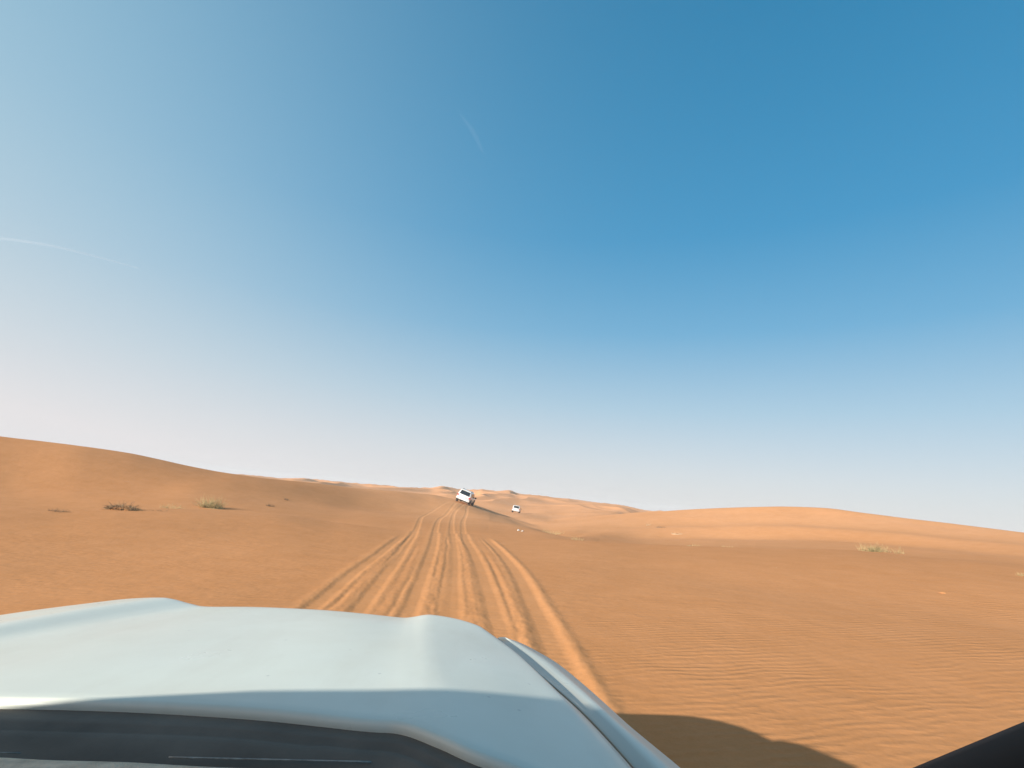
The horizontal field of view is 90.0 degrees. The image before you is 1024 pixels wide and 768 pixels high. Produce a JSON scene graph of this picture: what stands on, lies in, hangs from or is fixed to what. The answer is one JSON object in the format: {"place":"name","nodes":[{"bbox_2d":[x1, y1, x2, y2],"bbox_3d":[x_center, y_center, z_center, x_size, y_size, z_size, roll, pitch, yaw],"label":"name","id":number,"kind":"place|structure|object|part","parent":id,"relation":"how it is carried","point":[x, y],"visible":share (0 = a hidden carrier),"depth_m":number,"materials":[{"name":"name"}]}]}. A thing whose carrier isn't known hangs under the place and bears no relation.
{"place":"outdoors","nodes":[
{"label":"outdoors","id":0,"kind":"place"},
{"bbox_2d":[0,436,1023,767],"bbox_3d":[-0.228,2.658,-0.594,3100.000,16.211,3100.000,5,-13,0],"label":"sand dunes","id":1,"kind":"structure","parent":0,"point":[780,636],"depth_m":9.65,"materials":[{"name":"orange sand"}]},
{"bbox_2d":[102,502,142,510],"bbox_3d":[-14.474,4.586,19.083,1.510,0.533,1.081,5,-13,0],"label":"dead bush","id":2,"kind":"object","parent":1,"relation":"on","point":[118,507],"visible":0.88,"depth_m":18.93,"materials":[{"name":"plant"}]},
{"bbox_2d":[159,503,186,508],"bbox_3d":[-18.474,6.630,27.888,1.534,0.448,0.719,5,-13,0],"label":"grass tuft","id":3,"kind":"object","parent":1,"relation":"on","point":[172,506],"visible":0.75,"depth_m":27.83,"materials":[{"name":"plant"}]},
{"bbox_2d":[192,493,227,508],"bbox_3d":[-17.619,6.829,30.076,2.128,0.990,1.646,5,-13,0],"label":"grass tuft","id":4,"kind":"object","parent":1,"relation":"on","point":[212,504],"visible":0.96,"depth_m":29.97,"materials":[{"name":"plant"}]},
{"bbox_2d":[456,488,476,505],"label":"off road car","id":5,"kind":"object","parent":1,"relation":"on","point":[466,496],"visible":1,"depth_m":68.55,"materials":[{"name":"white paint"}]},
{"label":"rear window","id":6,"kind":"part","parent":5,"relation":"part of","materials":[{"name":"black glass"}]},
{"bbox_2d":[0,598,1023,767],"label":"camera car","id":7,"kind":"object","parent":1,"relation":"on","point":[148,683],"visible":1,"depth_m":0.87,"materials":[{"name":"white paint"}]},
{"bbox_2d":[512,505,520,512],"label":"off road car","id":8,"kind":"object","parent":1,"relation":"on","point":[516,508],"visible":0.96,"depth_m":127.99,"materials":[{"name":"white paint"}]},
{"bbox_2d":[857,541,891,552],"bbox_3d":[20.568,9.246,29.110,2.087,0.668,1.061,5,-13,0],"label":"grass tuft","id":9,"kind":"object","parent":1,"relation":"on","point":[870,549],"visible":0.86,"depth_m":28.99,"materials":[{"name":"plant"}]},
{"bbox_2d":[0,0,1023,531],"label":"sky","id":10,"kind":"structure","parent":0,"point":[651,255],"materials":[{"name":"blue"}]}
]}

